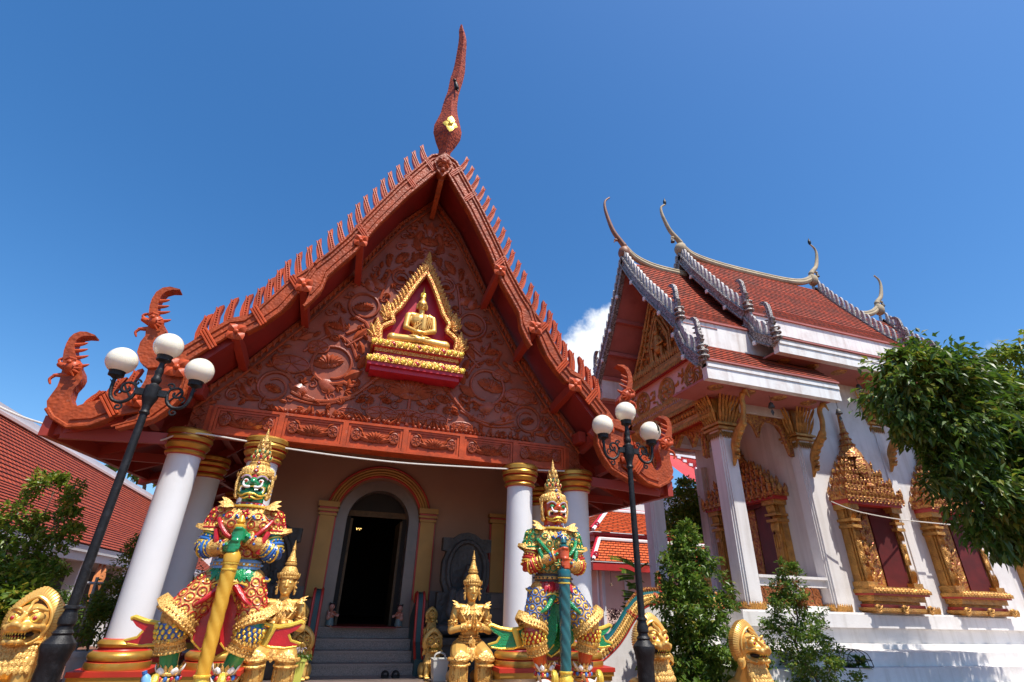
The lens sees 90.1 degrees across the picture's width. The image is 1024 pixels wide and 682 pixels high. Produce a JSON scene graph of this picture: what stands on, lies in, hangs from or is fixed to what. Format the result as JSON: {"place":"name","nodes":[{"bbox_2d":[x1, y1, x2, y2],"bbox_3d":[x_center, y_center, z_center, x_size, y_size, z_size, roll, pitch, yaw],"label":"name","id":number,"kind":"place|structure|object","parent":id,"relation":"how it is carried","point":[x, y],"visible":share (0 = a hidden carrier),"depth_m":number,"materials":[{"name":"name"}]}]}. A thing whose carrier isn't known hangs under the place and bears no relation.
{"place":"outdoors","nodes":[
{"label":"outdoors","id":0,"kind":"place"},
{"bbox_2d":[0,586,64,681],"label":"lion statue","id":1,"kind":"object","parent":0,"point":[26,631],"visible":0.84,"depth_m":5.47,"materials":[{"name":"gold metal"}]},
{"bbox_2d":[59,629,107,681],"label":"ground","id":2,"kind":"structure","parent":0,"point":[81,647],"depth_m":15.05,"materials":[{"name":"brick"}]},
{"bbox_2d":[0,541,67,629],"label":"round bush","id":3,"kind":"object","parent":2,"relation":"on","point":[12,593],"visible":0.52,"depth_m":6.64,"materials":[{"name":"green leaf"}]},
{"bbox_2d":[0,466,88,585],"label":"leafy bush","id":4,"kind":"object","parent":2,"relation":"on","point":[66,509],"visible":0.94,"depth_m":7.31,"materials":[{"name":"green plant"}]},
{"bbox_2d":[31,556,95,625],"bbox_3d":[-8.829,5.269,9.774,1.556,2.104,1.250,10,-28,-16],"label":"tree","id":5,"kind":"object","parent":2,"relation":"on","point":[65,594],"visible":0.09,"depth_m":9.91,"materials":[{"name":"green plant"}]},
{"bbox_2d":[62,649,94,681],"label":"plant pot","id":6,"kind":"object","parent":2,"relation":"on","point":[76,660],"visible":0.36,"depth_m":8.52,"materials":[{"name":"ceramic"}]},
{"bbox_2d":[73,533,139,650],"bbox_3d":[-7.161,4.497,9.250,0.999,1.963,0.893,10,-28,-16],"label":"potted shrub","id":7,"kind":"object","parent":6,"relation":"on","point":[98,610],"visible":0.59,"depth_m":8.99,"materials":[{"name":"green leaf"},{"name":"bark"}]},
{"bbox_2d":[65,577,102,665],"bbox_3d":[-7.716,5.099,9.002,0.473,1.719,0.080,1,-27,2],"label":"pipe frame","id":8,"kind":"object","parent":2,"relation":"on","point":[93,588],"visible":0.18,"depth_m":9.22,"materials":[{"name":"metal"}]},
{"bbox_2d":[0,402,209,645],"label":"roofed hall","id":9,"kind":"structure","parent":2,"relation":"on","point":[25,449],"depth_m":15.68,"materials":[{"name":"tile"}]},
{"bbox_2d":[30,333,214,681],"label":"lamp post","id":10,"kind":"object","parent":2,"relation":"on","point":[57,647],"visible":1,"depth_m":6.15,"materials":[{"name":"black metal"}]},
{"bbox_2d":[192,559,203,580],"bbox_3d":[-7.113,6.059,11.402,1.609,2.259,1.124,10,-28,-16],"label":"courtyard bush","id":11,"kind":"object","parent":2,"relation":"on","point":[198,571],"visible":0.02,"depth_m":11.54,"materials":[{"name":"green plant"}]},
{"bbox_2d":[196,557,211,570],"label":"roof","id":12,"kind":"structure","parent":2,"relation":"on","point":[207,561],"depth_m":30.00,"materials":[{"name":"white metal"}]},
{"bbox_2d":[37,24,675,681],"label":"temple hall","id":13,"kind":"structure","parent":2,"relation":"on","point":[311,358],"depth_m":9.49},
{"bbox_2d":[259,524,302,679],"bbox_3d":[-4.436,4.398,8.940,1.294,2.478,0.910,10,-28,-16],"label":"stone stele","id":14,"kind":"object","parent":13,"relation":"on","point":[273,569],"visible":0.08,"depth_m":9.32,"materials":[{"name":"black stone"}]},
{"bbox_2d":[0,406,564,471],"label":"cord","id":15,"kind":"object","parent":13,"relation":"attached to","point":[18,415],"visible":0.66,"depth_m":8.41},
{"bbox_2d":[293,659,306,681],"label":"flower pot","id":16,"kind":"object","parent":13,"relation":"on","point":[299,670],"visible":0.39,"depth_m":7.86,"materials":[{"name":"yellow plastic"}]},
{"bbox_2d":[296,647,312,663],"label":"potted flowers","id":17,"kind":"object","parent":16,"relation":"in","point":[304,655],"visible":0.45,"depth_m":7.97,"materials":[{"name":"green plant"}]},
{"bbox_2d":[292,625,314,680],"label":"lion statue","id":18,"kind":"object","parent":13,"relation":"on","point":[306,637],"visible":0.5,"depth_m":8.39,"materials":[{"name":"gold metal"}]},
{"bbox_2d":[325,602,338,626],"bbox_3d":[-3.483,5.312,9.933,0.233,0.424,0.165,10,-28,-16],"label":"child figurine","id":19,"kind":"object","parent":13,"relation":"on","point":[331,614],"visible":1,"depth_m":9.87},
{"bbox_2d":[381,670,388,677],"bbox_3d":[-2.186,5.733,8.812,0.137,0.098,0.260,10,-28,-16],"label":"sandal","id":20,"kind":"object","parent":13,"relation":"on","point":[383,675],"visible":1,"depth_m":8.75,"materials":[{"name":"black rubber"}]},
{"bbox_2d":[391,670,399,677],"bbox_3d":[-2.015,5.763,8.860,0.137,0.098,0.260,10,-28,-16],"label":"sandal","id":21,"kind":"object","parent":13,"relation":"on","point":[397,675],"visible":1,"depth_m":8.79,"materials":[{"name":"black rubber"}]},
{"bbox_2d":[392,604,403,627],"bbox_3d":[-2.297,5.520,10.273,0.233,0.424,0.165,10,-28,-16],"label":"child figurine","id":22,"kind":"object","parent":13,"relation":"on","point":[398,615],"visible":1,"depth_m":10.21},
{"bbox_2d":[387,288,449,348],"bbox_3d":[-1.750,-0.477,9.887,1.171,1.398,0.451,10,-28,-16],"label":"buddha statue","id":23,"kind":"object","parent":13,"relation":"on","point":[420,322],"visible":0.83,"depth_m":9.69,"materials":[{"name":"gold metal"}]},
{"bbox_2d":[417,627,442,679],"bbox_3d":[-1.417,5.498,9.033,0.423,0.785,0.589,10,-28,-16],"label":"lion statue","id":24,"kind":"object","parent":13,"relation":"on","point":[432,642],"visible":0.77,"depth_m":8.91,"materials":[{"name":"gold metal"}]},
{"bbox_2d":[430,652,448,681],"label":"waste bin","id":25,"kind":"object","parent":13,"relation":"on","point":[439,667],"visible":0.96,"depth_m":8.41,"materials":[{"name":"grey metal"}]},
{"bbox_2d":[453,78,458,91],"bbox_3d":[-1.310,-5.871,11.737,0.223,0.312,0.109,24,-35,-37],"label":"bird","id":26,"kind":"object","parent":13,"relation":"attached to","point":[456,87],"visible":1,"depth_m":11.73},
{"bbox_2d":[434,532,497,676],"bbox_3d":[-0.880,5.020,9.957,1.294,2.478,0.910,10,-28,-16],"label":"stone stele","id":27,"kind":"object","parent":13,"relation":"on","point":[459,550],"visible":0.38,"depth_m":10.23,"materials":[{"name":"black stone"}]},
{"bbox_3d":[-3.491,5.073,7.180,0.940,0.320,0.900,10,-28,-16],"label":"statue pedestal","id":28,"kind":"object","parent":13,"relation":"on","visible":0},
{"bbox_2d":[239,542,307,681],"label":"kneeling statue","id":29,"kind":"object","parent":28,"relation":"on","point":[286,660],"visible":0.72,"depth_m":7.37,"materials":[{"name":"gold metal"}]},
{"bbox_3d":[-0.723,5.557,7.973,0.940,0.320,0.900,10,-28,-16],"label":"statue pedestal","id":30,"kind":"object","parent":13,"relation":"on","visible":0},
{"bbox_2d":[446,551,494,681],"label":"kneeling statue","id":31,"kind":"object","parent":30,"relation":"on","point":[468,644],"visible":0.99,"depth_m":8.19,"materials":[{"name":"gold metal"}]},
{"bbox_2d":[490,678,576,681],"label":"statue pedestal","id":32,"kind":"object","parent":2,"relation":"on","point":[517,680],"visible":0.5,"depth_m":6.32,"materials":[{"name":"red paint"}]},
{"bbox_2d":[487,460,612,681],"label":"guardian giant","id":33,"kind":"object","parent":32,"relation":"on","point":[557,615],"visible":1,"depth_m":6.32,"materials":[{"name":"multicoloured ceramic"}]},
{"bbox_2d":[605,608,622,629],"bbox_3d":[2.245,6.408,10.704,0.611,1.463,0.383,5,-27,-7],"label":"purple plant","id":34,"kind":"object","parent":2,"relation":"on","point":[615,612],"visible":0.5,"depth_m":10.94,"materials":[{"name":"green plant"}]},
{"bbox_2d":[592,402,660,681],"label":"lamp post","id":35,"kind":"object","parent":2,"relation":"on","point":[650,435],"visible":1,"depth_m":8.04,"materials":[{"name":"black metal"}]},
{"bbox_2d":[608,555,650,609],"bbox_3d":[2.689,6.056,11.194,0.981,2.515,0.383,10,-28,-16],"label":"feathery plant","id":36,"kind":"object","parent":2,"relation":"on","point":[627,594],"visible":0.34,"depth_m":11.48,"materials":[{"name":"green plant"}]},
{"bbox_2d":[597,570,726,681],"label":"naga balustrade","id":37,"kind":"object","parent":2,"relation":"on","point":[619,655],"visible":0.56,"depth_m":10.14,"materials":[{"name":"gold concrete"}]},
{"bbox_2d":[663,474,703,562],"bbox_3d":[5.706,7.050,16.242,2.300,5.558,1.519,10,-28,-16],"label":"tree","id":38,"kind":"object","parent":2,"relation":"on","point":[681,509],"visible":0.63,"depth_m":16.77,"materials":[{"name":"dark green leaf"},{"name":"bark"}]},
{"bbox_2d":[635,516,741,681],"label":"conical shrub","id":39,"kind":"object","parent":2,"relation":"on","point":[706,658],"visible":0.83,"depth_m":9.32,"materials":[{"name":"green plant"}]},
{"bbox_2d":[592,197,1023,681],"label":"ordination hall","id":40,"kind":"structure","parent":2,"relation":"on","point":[712,355],"depth_m":13.19,"materials":[{"name":"paint"}]},
{"bbox_2d":[701,450,800,607],"bbox_3d":[6.608,4.834,14.554,0.752,4.980,3.069,10,-28,-16],"label":"door","id":41,"kind":"structure","parent":40,"relation":"in","point":[765,498],"depth_m":13.89,"materials":[{"name":"gold metal"}]},
{"bbox_2d":[768,397,774,415],"bbox_3d":[6.394,1.586,12.621,0.155,0.530,0.155,10,-28,-16],"label":"eave bell","id":42,"kind":"object","parent":40,"relation":"hanging from","point":[771,405],"visible":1,"depth_m":12.57,"materials":[{"name":"metal"}]},
{"bbox_2d":[836,403,842,421],"bbox_3d":[8.163,1.764,12.781,0.155,0.530,0.155,10,-28,-16],"label":"eave bell","id":43,"kind":"object","parent":40,"relation":"hanging from","point":[838,411],"visible":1,"depth_m":12.73,"materials":[{"name":"metal"}]},
{"bbox_2d":[838,648,873,669],"bbox_3d":[6.623,6.254,9.889,0.774,0.529,0.654,10,-28,-16],"label":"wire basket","id":44,"kind":"object","parent":40,"relation":"attached to","point":[860,661],"visible":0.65,"depth_m":9.79,"materials":[{"name":"black metal"}]},
{"bbox_2d":[827,415,934,614],"bbox_3d":[8.893,4.076,12.872,2.007,4.947,0.725,10,-28,-16],"label":"window","id":45,"kind":"structure","parent":40,"relation":"in","point":[879,561],"depth_m":12.47,"materials":[{"name":"gold metal"}]},
{"bbox_2d":[831,501,950,524],"bbox_3d":[9.392,4.239,12.586,3.755,0.317,0.083,10,-28,-15],"label":"cord","id":46,"kind":"object","parent":40,"relation":"attached to","point":[890,517],"visible":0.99,"depth_m":12.48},
{"bbox_2d":[909,456,1017,617],"bbox_3d":[11.547,4.541,13.632,2.007,4.947,0.725,10,-28,-16],"label":"window","id":47,"kind":"structure","parent":40,"relation":"in","point":[968,586],"depth_m":12.99,"materials":[{"name":"gold metal"}]},
{"bbox_2d":[1015,532,1023,591],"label":"window","id":48,"kind":"structure","parent":40,"relation":"in","point":[1020,571],"depth_m":13.71,"materials":[{"name":"gold metal"}]},
{"bbox_2d":[756,555,867,681],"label":"conical shrub","id":49,"kind":"object","parent":2,"relation":"on","point":[779,603],"visible":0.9,"depth_m":9.34,"materials":[{"name":"green plant"}]},
{"bbox_2d":[847,327,1023,573],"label":"leafy tree","id":50,"kind":"object","parent":2,"relation":"on","point":[952,420],"visible":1,"depth_m":9.52,"materials":[{"name":"green plant"}]},
{"bbox_2d":[979,329,1023,379],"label":"background tree","id":51,"kind":"object","parent":2,"relation":"on","point":[1004,354],"visible":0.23,"depth_m":16.49,"materials":[{"name":"green plant"}]},
{"bbox_3d":[-3.055,3.735,4.889,1.340,0.638,1.100,10,-28,-16],"label":"statue pedestal","id":52,"kind":"object","parent":2,"relation":"on","visible":0},
{"bbox_2d":[123,429,304,681],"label":"guardian giant","id":53,"kind":"object","parent":52,"relation":"on","point":[218,607],"visible":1,"depth_m":5.33,"materials":[{"name":"multicoloured ceramic"}]},
{"bbox_2d":[141,670,150,681],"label":"plastic bottle","id":54,"kind":"object","parent":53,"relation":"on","point":[146,676],"visible":1,"depth_m":4.63,"materials":[{"name":"blue plastic"}]},
{"bbox_3d":[3.714,5.683,7.799,0.900,0.163,1.100,10,-28,-16],"label":"statue pedestal","id":55,"kind":"object","parent":2,"relation":"on","visible":0},
{"bbox_2d":[728,619,773,681],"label":"lion statue","id":56,"kind":"object","parent":55,"relation":"on","point":[750,650],"visible":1,"depth_m":7.95,"materials":[{"name":"gold metal"}]},
{"bbox_2d":[104,463,155,551],"bbox_3d":[-19.450,9.659,26.798,5.912,9.302,2.766,14,-29,-22],"label":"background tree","id":57,"kind":"object","parent":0,"point":[134,479],"visible":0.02,"depth_m":27.60,"materials":[{"name":"green plant"}]},
{"bbox_2d":[0,0,1023,494],"label":"sky","id":58,"kind":"structure","parent":0,"point":[197,148],"materials":[{"name":"blue"}]},
{"bbox_2d":[561,504,644,563],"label":"white building","id":59,"kind":"structure","parent":0,"point":[640,507],"depth_m":32.51,"materials":[{"name":"white paint"}]},
{"bbox_2d":[589,509,704,632],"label":"side pavilion","id":60,"kind":"structure","parent":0,"point":[607,588],"depth_m":20.97,"materials":[{"name":"tile"}]},
{"bbox_2d":[629,612,675,681],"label":"lion statue","id":61,"kind":"object","parent":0,"point":[659,640],"visible":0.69,"depth_m":7.44,"materials":[{"name":"gold metal"}]},
{"bbox_2d":[663,453,696,565],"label":"red metal roof","id":62,"kind":"structure","parent":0,"point":[685,465],"depth_m":34.20,"materials":[{"name":"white metal"}]},
{"bbox_3d":[-3.754,5.213,8.934,0.280,0.132,0.320,10,-28,-16],"label":"lion pedestal","id":63,"kind":"object","parent":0,"visible":0},
{"bbox_2d":[290,604,308,634],"bbox_3d":[-3.748,4.937,9.081,0.272,0.505,0.379,10,-28,-16],"label":"lion statue","id":64,"kind":"object","parent":63,"relation":"on","point":[306,616],"visible":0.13,"depth_m":9.09,"materials":[{"name":"gold metal"}]},
{"bbox_3d":[-1.545,5.599,9.566,0.280,0.132,0.320,10,-28,-16],"label":"lion pedestal","id":65,"kind":"object","parent":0,"visible":0},
{"bbox_2d":[423,606,437,635],"bbox_3d":[-1.539,5.323,9.714,0.272,0.505,0.379,10,-28,-16],"label":"lion statue","id":66,"kind":"object","parent":65,"relation":"on","point":[431,617],"visible":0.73,"depth_m":9.64,"materials":[{"name":"gold metal"}]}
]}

